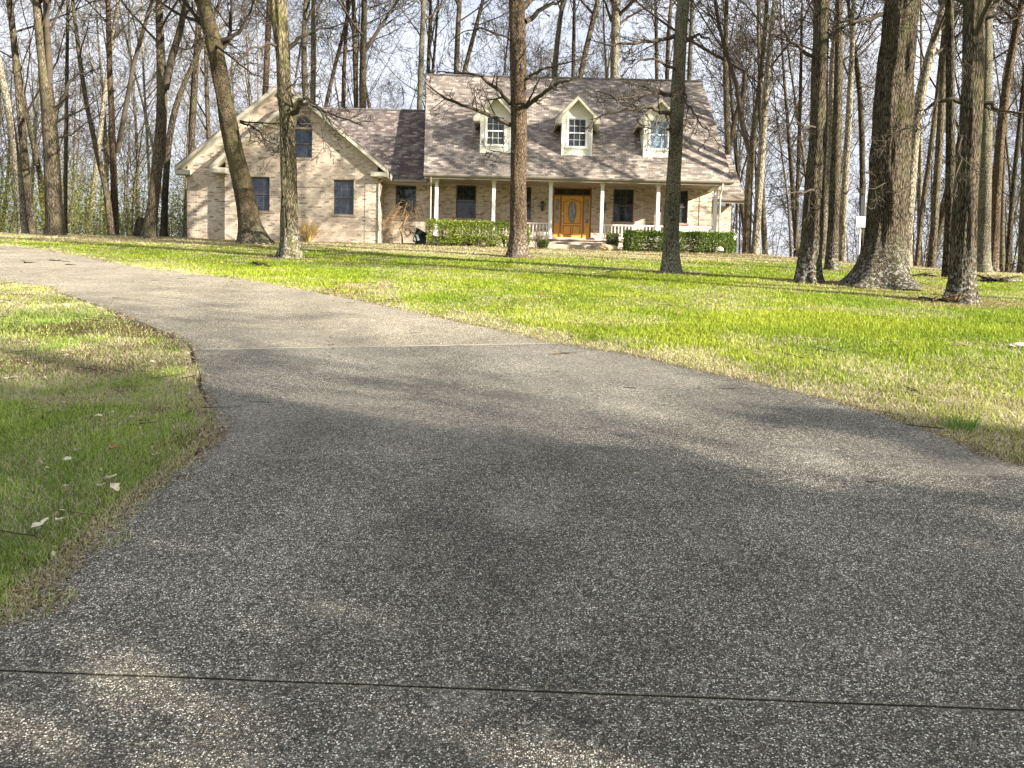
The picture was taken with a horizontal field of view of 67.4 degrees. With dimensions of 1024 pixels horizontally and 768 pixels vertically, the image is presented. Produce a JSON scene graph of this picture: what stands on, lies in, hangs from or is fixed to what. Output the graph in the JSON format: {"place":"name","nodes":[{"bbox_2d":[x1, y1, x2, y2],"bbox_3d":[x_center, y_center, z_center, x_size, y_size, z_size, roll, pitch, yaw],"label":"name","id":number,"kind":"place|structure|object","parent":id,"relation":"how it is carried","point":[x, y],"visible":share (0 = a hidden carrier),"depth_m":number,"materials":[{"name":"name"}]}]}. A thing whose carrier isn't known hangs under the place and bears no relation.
{"place":"outdoors","nodes":[
{"label":"outdoors","id":0,"kind":"place"},
{"bbox_2d":[0,246,1023,767],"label":"driveway","id":1,"kind":"structure","parent":0,"point":[780,578],"depth_m":3.39,"materials":[{"name":"grey asphalt"}]},
{"bbox_2d":[0,245,1023,638],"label":"edge debris","id":2,"kind":"object","parent":1,"relation":"on","point":[198,455],"visible":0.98,"depth_m":5.13,"materials":[{"name":"brown plant"}]},
{"bbox_2d":[0,235,1023,581],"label":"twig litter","id":3,"kind":"object","parent":1,"relation":"on","point":[482,329],"visible":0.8,"depth_m":10.72,"materials":[{"name":"brown plant"}]},
{"bbox_2d":[0,232,1023,625],"bbox_3d":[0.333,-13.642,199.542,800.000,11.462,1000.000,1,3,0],"label":"ground","id":4,"kind":"structure","parent":0,"point":[82,327],"depth_m":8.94,"materials":[{"name":"green plant"}]},
{"bbox_2d":[0,55,29,233],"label":"bare tree","id":5,"kind":"object","parent":4,"relation":"on","point":[22,220],"visible":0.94,"depth_m":34.38,"materials":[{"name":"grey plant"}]},
{"bbox_2d":[0,39,62,231],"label":"bare tree","id":6,"kind":"object","parent":4,"relation":"on","point":[13,106],"visible":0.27,"depth_m":67.19,"materials":[{"name":"brown plant"}]},
{"bbox_2d":[0,21,102,213],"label":"bare tree","id":7,"kind":"object","parent":4,"relation":"on","point":[32,77],"visible":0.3,"depth_m":76.09,"materials":[{"name":"brown plant"}]},
{"bbox_2d":[0,0,124,209],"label":"bare tree","id":8,"kind":"object","parent":4,"relation":"on","point":[26,107],"visible":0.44,"depth_m":53.05,"materials":[{"name":"brown plant"}]},
{"bbox_2d":[0,0,125,194],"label":"bare tree","id":9,"kind":"object","parent":4,"relation":"on","point":[35,130],"visible":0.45,"depth_m":61.88,"materials":[{"name":"brown plant"}]},
{"bbox_2d":[12,37,118,222],"bbox_3d":[-24.524,-13.390,42.399,4.855,11.076,3.868,8,4,-12],"label":"sapling","id":10,"kind":"object","parent":4,"relation":"on","point":[77,154],"visible":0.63,"depth_m":42.19,"materials":[{"name":"brown plant"}]},
{"bbox_2d":[30,0,114,235],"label":"bare tree","id":11,"kind":"object","parent":4,"relation":"on","point":[54,209],"visible":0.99,"depth_m":33.43,"materials":[{"name":"brown plant"}]},
{"bbox_2d":[6,0,154,233],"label":"bare tree","id":12,"kind":"object","parent":4,"relation":"on","point":[24,156],"visible":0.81,"depth_m":35.27,"materials":[{"name":"brown plant"}]},
{"bbox_2d":[55,0,121,234],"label":"bare tree","id":13,"kind":"object","parent":4,"relation":"on","point":[108,210],"visible":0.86,"depth_m":35.41,"materials":[{"name":"brown plant"}]},
{"bbox_2d":[53,50,154,235],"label":"bare tree","id":14,"kind":"object","parent":4,"relation":"on","point":[143,146],"visible":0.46,"depth_m":69.26,"materials":[{"name":"brown plant"}]},
{"bbox_2d":[52,1,155,176],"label":"bare tree","id":15,"kind":"object","parent":4,"relation":"on","point":[103,71],"visible":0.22,"depth_m":79.57,"materials":[{"name":"brown plant"}]},
{"bbox_2d":[18,0,192,234],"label":"bare tree","id":16,"kind":"object","parent":4,"relation":"on","point":[101,120],"visible":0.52,"depth_m":50.13,"materials":[{"name":"brown plant"}]},
{"bbox_2d":[63,0,175,233],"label":"bare tree","id":17,"kind":"object","parent":4,"relation":"on","point":[65,186],"visible":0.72,"depth_m":35.85,"materials":[{"name":"brown plant"}]},
{"bbox_2d":[51,0,200,233],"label":"bare tree","id":18,"kind":"object","parent":4,"relation":"on","point":[101,75],"visible":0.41,"depth_m":59.74,"materials":[{"name":"brown plant"}]},
{"bbox_2d":[81,0,189,235],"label":"bare tree","id":19,"kind":"object","parent":4,"relation":"on","point":[114,147],"visible":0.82,"depth_m":35.76,"materials":[{"name":"grey plant"}]},
{"bbox_2d":[87,0,189,217],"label":"bare tree","id":20,"kind":"object","parent":4,"relation":"on","point":[135,123],"visible":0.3,"depth_m":76.75,"materials":[{"name":"brown plant"}]},
{"bbox_2d":[88,31,199,234],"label":"bare tree","id":21,"kind":"object","parent":4,"relation":"on","point":[142,127],"visible":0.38,"depth_m":77.26,"materials":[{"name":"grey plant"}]},
{"bbox_2d":[70,0,230,236],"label":"bare tree","id":22,"kind":"object","parent":4,"relation":"on","point":[141,96],"visible":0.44,"depth_m":54.21,"materials":[{"name":"brown plant"}]},
{"bbox_2d":[83,0,239,193],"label":"bare tree","id":23,"kind":"object","parent":4,"relation":"on","point":[145,99],"visible":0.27,"depth_m":59.41,"materials":[{"name":"brown plant"}]},
{"bbox_2d":[60,0,265,237],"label":"bare tree","id":24,"kind":"object","parent":4,"relation":"on","point":[164,71],"visible":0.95,"depth_m":32.75,"materials":[{"name":"brown plant"}]},
{"bbox_2d":[179,0,200,236],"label":"bare tree","id":25,"kind":"object","parent":4,"relation":"on","point":[193,108],"visible":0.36,"depth_m":39.11,"materials":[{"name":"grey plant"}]},
{"bbox_2d":[120,0,263,138],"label":"bare tree","id":26,"kind":"object","parent":4,"relation":"on","point":[206,95],"visible":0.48,"depth_m":50.07,"materials":[{"name":"brown plant"}]},
{"bbox_2d":[143,0,268,236],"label":"bare tree","id":27,"kind":"object","parent":4,"relation":"on","point":[185,188],"visible":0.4,"depth_m":42.41,"materials":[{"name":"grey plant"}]},
{"bbox_2d":[1,285,424,589],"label":"leaf scraps","id":28,"kind":"object","parent":4,"relation":"on","point":[52,552],"visible":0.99,"depth_m":6.89,"materials":[{"name":"brown plant"}]},
{"bbox_2d":[135,0,295,243],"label":"oak tree","id":29,"kind":"object","parent":4,"relation":"on","point":[251,229],"visible":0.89,"depth_m":30.71,"materials":[{"name":"brown plant"}]},
{"bbox_2d":[179,0,276,133],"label":"bare tree","id":30,"kind":"object","parent":4,"relation":"on","point":[238,103],"visible":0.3,"depth_m":62.67,"materials":[{"name":"brown plant"}]},
{"bbox_2d":[165,0,298,114],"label":"bare tree","id":31,"kind":"object","parent":4,"relation":"on","point":[242,76],"visible":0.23,"depth_m":71.99,"materials":[{"name":"brown plant"}]},
{"bbox_2d":[159,0,305,236],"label":"bare tree","id":32,"kind":"object","parent":4,"relation":"on","point":[166,174],"visible":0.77,"depth_m":36.34,"materials":[{"name":"brown plant"}]},
{"bbox_2d":[215,0,270,94],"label":"bare tree","id":33,"kind":"object","parent":4,"relation":"on","point":[265,76],"visible":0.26,"depth_m":48.74,"materials":[{"name":"brown plant"}]},
{"bbox_2d":[184,0,336,134],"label":"bare tree","id":34,"kind":"object","parent":4,"relation":"on","point":[257,87],"visible":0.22,"depth_m":73.39,"materials":[{"name":"brown plant"}]},
{"bbox_2d":[214,0,378,93],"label":"bare tree","id":35,"kind":"object","parent":4,"relation":"on","point":[299,67],"visible":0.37,"depth_m":50.02,"materials":[{"name":"brown plant"}]},
{"bbox_2d":[225,0,374,258],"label":"hickory tree","id":36,"kind":"object","parent":4,"relation":"on","point":[289,245],"visible":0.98,"depth_m":22.69,"materials":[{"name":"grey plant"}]},
{"bbox_2d":[301,0,315,96],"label":"bare tree","id":37,"kind":"object","parent":4,"relation":"on","point":[306,16],"visible":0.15,"depth_m":46.74,"materials":[{"name":"brown plant"}]},
{"bbox_2d":[291,0,344,102],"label":"bare tree","id":38,"kind":"object","parent":4,"relation":"on","point":[313,25],"visible":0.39,"depth_m":47.83,"materials":[{"name":"brown plant"}]},
{"bbox_2d":[239,0,403,108],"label":"bare tree","id":39,"kind":"object","parent":4,"relation":"on","point":[335,85],"visible":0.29,"depth_m":61.46,"materials":[{"name":"brown plant"}]},
{"bbox_2d":[221,0,438,107],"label":"bare tree","id":40,"kind":"object","parent":4,"relation":"on","point":[367,92],"visible":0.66,"depth_m":47.82,"materials":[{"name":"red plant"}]},
{"bbox_2d":[342,0,358,107],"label":"bare tree","id":41,"kind":"object","parent":4,"relation":"on","point":[355,73],"visible":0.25,"depth_m":48.75,"materials":[{"name":"brown plant"}]},
{"bbox_2d":[291,0,418,107],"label":"bare tree","id":42,"kind":"object","parent":4,"relation":"on","point":[337,28],"visible":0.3,"depth_m":49.58,"materials":[{"name":"brown plant"}]},
{"bbox_2d":[341,0,388,107],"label":"bare tree","id":43,"kind":"object","parent":4,"relation":"on","point":[345,46],"visible":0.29,"depth_m":48.82,"materials":[{"name":"grey plant"}]},
{"bbox_2d":[324,0,444,106],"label":"bare tree","id":44,"kind":"object","parent":4,"relation":"on","point":[331,80],"visible":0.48,"depth_m":50.90,"materials":[{"name":"brown plant"}]},
{"bbox_2d":[319,0,457,107],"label":"bare tree","id":45,"kind":"object","parent":4,"relation":"on","point":[364,46],"visible":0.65,"depth_m":45.83,"materials":[{"name":"brown plant"}]},
{"bbox_2d":[380,0,448,109],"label":"bare tree","id":46,"kind":"object","parent":4,"relation":"on","point":[421,55],"visible":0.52,"depth_m":44.86,"materials":[{"name":"brown plant"}]},
{"bbox_2d":[359,0,490,109],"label":"bare tree","id":47,"kind":"object","parent":4,"relation":"on","point":[434,48],"visible":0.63,"depth_m":50.72,"materials":[{"name":"brown plant"}]},
{"bbox_2d":[175,73,743,252],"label":"brick house","id":48,"kind":"structure","parent":4,"relation":"on","point":[584,188],"depth_m":34.16,"materials":[{"name":"beige brick"}]},
{"bbox_2d":[250,172,271,212],"bbox_3d":[-11.039,-8.371,33.636,1.120,1.780,0.185,1,3,0],"label":"window","id":49,"kind":"structure","parent":48,"relation":"in","point":[261,181],"depth_m":33.67,"materials":[{"name":"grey glass"}]},
{"bbox_2d":[295,129,312,159],"bbox_3d":[-9.113,-10.436,33.511,0.970,1.330,0.185,1,3,0],"label":"window","id":50,"kind":"structure","parent":48,"relation":"in","point":[303,138],"depth_m":33.55,"materials":[{"name":"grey glass"}]},
{"bbox_2d":[331,175,356,216],"bbox_3d":[-7.366,-8.227,33.640,1.130,1.810,0.185,1,3,0],"label":"window","id":51,"kind":"structure","parent":48,"relation":"in","point":[343,184],"depth_m":33.67,"materials":[{"name":"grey glass"}]},
{"bbox_2d":[393,184,416,214],"bbox_3d":[-4.863,-8.540,35.220,1.180,1.530,0.185,1,3,0],"label":"window","id":52,"kind":"structure","parent":48,"relation":"in","point":[405,193],"depth_m":35.26,"materials":[{"name":"grey glass"}]},
{"bbox_2d":[454,184,478,219],"bbox_3d":[-2.123,-8.496,35.569,1.160,1.815,0.185,1,3,0],"label":"window","id":53,"kind":"structure","parent":48,"relation":"in","point":[465,193],"depth_m":35.61,"materials":[{"name":"grey glass"}]},
{"bbox_2d":[486,117,504,144],"bbox_3d":[-0.726,-11.221,34.071,0.800,1.220,0.070,1,3,0],"label":"window","id":54,"kind":"structure","parent":48,"relation":"in","point":[495,127],"depth_m":34.06,"materials":[{"name":"white glass"}]},
{"bbox_2d":[561,196,582,237],"bbox_3d":[2.780,-7.746,35.620,0.980,1.910,0.159,1,3,0],"label":"door","id":55,"kind":"structure","parent":48,"relation":"in","point":[572,206],"depth_m":35.64,"materials":[{"name":"brown wood"}]},
{"bbox_2d":[568,119,585,146],"bbox_3d":[2.883,-11.133,34.071,0.800,1.220,0.070,1,3,0],"label":"window","id":56,"kind":"structure","parent":48,"relation":"in","point":[576,137],"depth_m":34.06,"materials":[{"name":"glass"}]},
{"bbox_2d":[611,188,636,223],"bbox_3d":[5.155,-8.318,35.569,1.180,1.815,0.185,1,3,0],"label":"window","id":57,"kind":"structure","parent":48,"relation":"in","point":[623,199],"depth_m":35.61,"materials":[{"name":"grey glass"}]},
{"bbox_2d":[426,218,509,246],"bbox_3d":[-1.765,-6.304,32.435,3.678,1.231,1.083,1,3,0],"label":"clipped hedge","id":58,"kind":"object","parent":4,"relation":"on","point":[454,239],"visible":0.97,"depth_m":32.11,"materials":[{"name":"green plant"}]},
{"bbox_2d":[446,0,545,71],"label":"bare tree","id":59,"kind":"object","parent":4,"relation":"on","point":[458,19],"visible":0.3,"depth_m":48.61,"materials":[{"name":"brown plant"}]},
{"bbox_2d":[0,167,1014,270],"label":"brushwood","id":60,"kind":"object","parent":4,"relation":"on","point":[178,195],"visible":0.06,"depth_m":40.94,"materials":[{"name":"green plant"}]},
{"bbox_2d":[0,63,1017,271],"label":"undergrowth","id":61,"kind":"object","parent":4,"relation":"on","point":[41,217],"visible":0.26,"depth_m":42.87,"materials":[{"name":"green plant"}]},
{"bbox_2d":[0,75,1020,272],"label":"distant woods","id":62,"kind":"object","parent":4,"relation":"on","point":[848,224],"visible":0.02,"depth_m":111.96,"materials":[{"name":"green plant"}]},
{"bbox_2d":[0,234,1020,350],"bbox_3d":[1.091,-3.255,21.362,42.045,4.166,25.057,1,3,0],"label":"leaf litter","id":63,"kind":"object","parent":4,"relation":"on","point":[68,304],"visible":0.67,"depth_m":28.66,"materials":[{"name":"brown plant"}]},
{"bbox_2d":[418,0,607,257],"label":"oak tree","id":64,"kind":"object","parent":4,"relation":"on","point":[519,104],"visible":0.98,"depth_m":25.61,"materials":[{"name":"brown plant"}]},
{"bbox_2d":[451,0,593,74],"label":"bare tree","id":65,"kind":"object","parent":4,"relation":"on","point":[506,48],"visible":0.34,"depth_m":54.48,"materials":[{"name":"brown plant"}]},
{"bbox_2d":[551,0,621,76],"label":"bare tree","id":66,"kind":"object","parent":4,"relation":"on","point":[561,6],"visible":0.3,"depth_m":48.66,"materials":[{"name":"brown plant"}]},
{"bbox_2d":[541,0,664,77],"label":"bare tree","id":67,"kind":"object","parent":4,"relation":"on","point":[567,52],"visible":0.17,"depth_m":59.64,"materials":[{"name":"brown plant"}]},
{"bbox_2d":[562,1,652,78],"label":"bare tree","id":68,"kind":"object","parent":4,"relation":"on","point":[606,71],"visible":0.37,"depth_m":53.09,"materials":[{"name":"brown plant"}]},
{"bbox_2d":[578,0,649,76],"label":"bare tree","id":69,"kind":"object","parent":4,"relation":"on","point":[591,27],"visible":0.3,"depth_m":48.66,"materials":[{"name":"brown plant"}]},
{"bbox_2d":[570,0,699,77],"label":"bare tree","id":70,"kind":"object","parent":4,"relation":"on","point":[614,17],"visible":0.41,"depth_m":46.66,"materials":[{"name":"beige plant"}]},
{"bbox_2d":[582,0,764,272],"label":"ash tree","id":71,"kind":"object","parent":4,"relation":"on","point":[671,260],"visible":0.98,"depth_m":20.46,"materials":[{"name":"brown plant"}]},
{"bbox_2d":[622,229,736,253],"bbox_3d":[6.996,-5.882,32.251,4.678,1.067,1.187,1,3,0],"label":"clipped hedge","id":72,"kind":"object","parent":4,"relation":"on","point":[629,235],"visible":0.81,"depth_m":31.83,"materials":[{"name":"green plant"}]},
{"bbox_2d":[610,0,804,230],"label":"bare tree","id":73,"kind":"object","parent":4,"relation":"on","point":[729,134],"visible":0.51,"depth_m":40.15,"materials":[{"name":"brown plant"}]},
{"bbox_2d":[636,0,788,230],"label":"bare tree","id":74,"kind":"object","parent":4,"relation":"on","point":[736,163],"visible":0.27,"depth_m":55.49,"materials":[{"name":"brown plant"}]},
{"bbox_2d":[637,0,812,253],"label":"bare tree","id":75,"kind":"object","parent":4,"relation":"on","point":[750,145],"visible":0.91,"depth_m":35.25,"materials":[{"name":"brown plant"}]},
{"bbox_2d":[692,0,828,254],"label":"bare tree","id":76,"kind":"object","parent":4,"relation":"on","point":[763,229],"visible":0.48,"depth_m":44.76,"materials":[{"name":"brown plant"}]},
{"bbox_2d":[685,0,843,170],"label":"bare tree","id":77,"kind":"object","parent":4,"relation":"on","point":[743,58],"visible":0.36,"depth_m":48.04,"materials":[{"name":"brown plant"}]},
{"bbox_2d":[735,0,802,257],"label":"bare tree","id":78,"kind":"object","parent":4,"relation":"on","point":[798,170],"visible":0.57,"depth_m":39.31,"materials":[{"name":"brown plant"}]},
{"bbox_2d":[685,0,872,256],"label":"bare tree","id":79,"kind":"object","parent":4,"relation":"on","point":[790,160],"visible":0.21,"depth_m":50.30,"materials":[{"name":"brown plant"}]},
{"bbox_2d":[686,0,873,177],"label":"bare tree","id":80,"kind":"object","parent":4,"relation":"on","point":[802,150],"visible":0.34,"depth_m":48.49,"materials":[{"name":"brown plant"}]},
{"bbox_2d":[710,0,850,256],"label":"bare tree","id":81,"kind":"object","parent":4,"relation":"on","point":[789,222],"visible":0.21,"depth_m":62.92,"materials":[{"name":"brown plant"}]},
{"bbox_2d":[750,0,812,254],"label":"bare tree","id":82,"kind":"object","parent":4,"relation":"on","point":[755,242],"visible":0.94,"depth_m":33.34,"materials":[{"name":"beige plant"}]},
{"bbox_2d":[706,14,866,253],"bbox_3d":[19.916,-16.767,60.183,11.777,24.027,10.822,2,3,8],"label":"bare tree","id":83,"kind":"object","parent":4,"relation":"on","point":[749,96],"visible":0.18,"depth_m":59.96,"materials":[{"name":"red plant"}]},
{"bbox_2d":[743,0,874,260],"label":"bare tree","id":84,"kind":"object","parent":4,"relation":"on","point":[845,36],"visible":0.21,"depth_m":53.87,"materials":[{"name":"brown plant"}]},
{"bbox_2d":[759,0,870,283],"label":"oak tree","id":85,"kind":"object","parent":4,"relation":"on","point":[808,269],"visible":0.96,"depth_m":18.51,"materials":[{"name":"brown plant"}]},
{"bbox_2d":[720,0,927,258],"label":"bare tree","id":86,"kind":"object","parent":4,"relation":"on","point":[831,57],"visible":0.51,"depth_m":36.34,"materials":[{"name":"brown plant"}]},
{"bbox_2d":[823,0,842,269],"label":"bare tree","id":87,"kind":"object","parent":4,"relation":"on","point":[831,253],"visible":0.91,"depth_m":23.36,"materials":[{"name":"brown plant"}]},
{"bbox_2d":[765,0,930,233],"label":"bare tree","id":88,"kind":"object","parent":4,"relation":"on","point":[873,55],"visible":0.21,"depth_m":62.36,"materials":[{"name":"brown plant"}]},
{"bbox_2d":[784,0,917,261],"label":"bare tree","id":89,"kind":"object","parent":4,"relation":"on","point":[845,176],"visible":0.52,"depth_m":31.43,"materials":[{"name":"brown plant"}]},
{"bbox_2d":[768,0,962,250],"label":"bare tree","id":90,"kind":"object","parent":4,"relation":"on","point":[861,126],"visible":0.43,"depth_m":33.32,"materials":[{"name":"brown plant"}]},
{"bbox_2d":[823,0,921,289],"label":"oak tree","id":91,"kind":"object","parent":4,"relation":"on","point":[882,261],"visible":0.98,"depth_m":17.83,"materials":[{"name":"brown plant"}]},
{"bbox_2d":[792,0,1013,266],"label":"bare tree","id":92,"kind":"object","parent":4,"relation":"on","point":[920,156],"visible":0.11,"depth_m":51.66,"materials":[{"name":"brown plant"}]},
{"bbox_2d":[812,0,1023,303],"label":"oak tree","id":93,"kind":"object","parent":4,"relation":"on","point":[962,275],"visible":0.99,"depth_m":14.96,"materials":[{"name":"brown plant"}]},
{"bbox_2d":[854,0,1021,258],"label":"bare tree","id":94,"kind":"object","parent":4,"relation":"on","point":[941,218],"visible":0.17,"depth_m":35.77,"materials":[{"name":"brown plant"}]},
{"bbox_2d":[941,0,955,276],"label":"bare tree","id":95,"kind":"object","parent":4,"relation":"on","point":[950,152],"visible":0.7,"depth_m":21.30,"materials":[{"name":"brown plant"}]},
{"bbox_2d":[883,0,1023,266],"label":"bare tree","id":96,"kind":"object","parent":4,"relation":"on","point":[924,199],"visible":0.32,"depth_m":32.42,"materials":[{"name":"brown plant"}]},
{"bbox_2d":[917,0,1007,267],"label":"bare tree","id":97,"kind":"object","parent":4,"relation":"on","point":[932,247],"visible":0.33,"depth_m":29.45,"materials":[{"name":"brown plant"}]},
{"bbox_2d":[908,0,1023,266],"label":"bare tree","id":98,"kind":"object","parent":4,"relation":"on","point":[930,55],"visible":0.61,"depth_m":26.33,"materials":[{"name":"beige plant"}]},
{"bbox_2d":[916,0,1023,272],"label":"bare tree","id":99,"kind":"object","parent":4,"relation":"on","point":[1002,251],"visible":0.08,"depth_m":40.31,"materials":[{"name":"brown plant"}]},
{"bbox_2d":[977,0,993,273],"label":"bare tree","id":100,"kind":"object","parent":4,"relation":"on","point":[984,263],"visible":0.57,"depth_m":23.95,"materials":[{"name":"brown plant"}]},
{"bbox_2d":[954,0,1023,271],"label":"bare tree","id":101,"kind":"object","parent":4,"relation":"on","point":[998,168],"visible":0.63,"depth_m":26.45,"materials":[{"name":"brown plant"}]},
{"bbox_2d":[955,0,1023,272],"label":"bare tree","id":102,"kind":"object","parent":4,"relation":"on","point":[1012,204],"visible":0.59,"depth_m":30.50,"materials":[{"name":"brown plant"}]},
{"bbox_2d":[1016,0,1023,272],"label":"bare tree","id":103,"kind":"object","parent":4,"relation":"on","point":[1020,265],"visible":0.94,"depth_m":25.62,"materials":[{"name":"brown plant"}]},
{"bbox_2d":[0,0,1023,272],"label":"sky","id":104,"kind":"structure","parent":0,"point":[582,33],"materials":[{"name":"white"}]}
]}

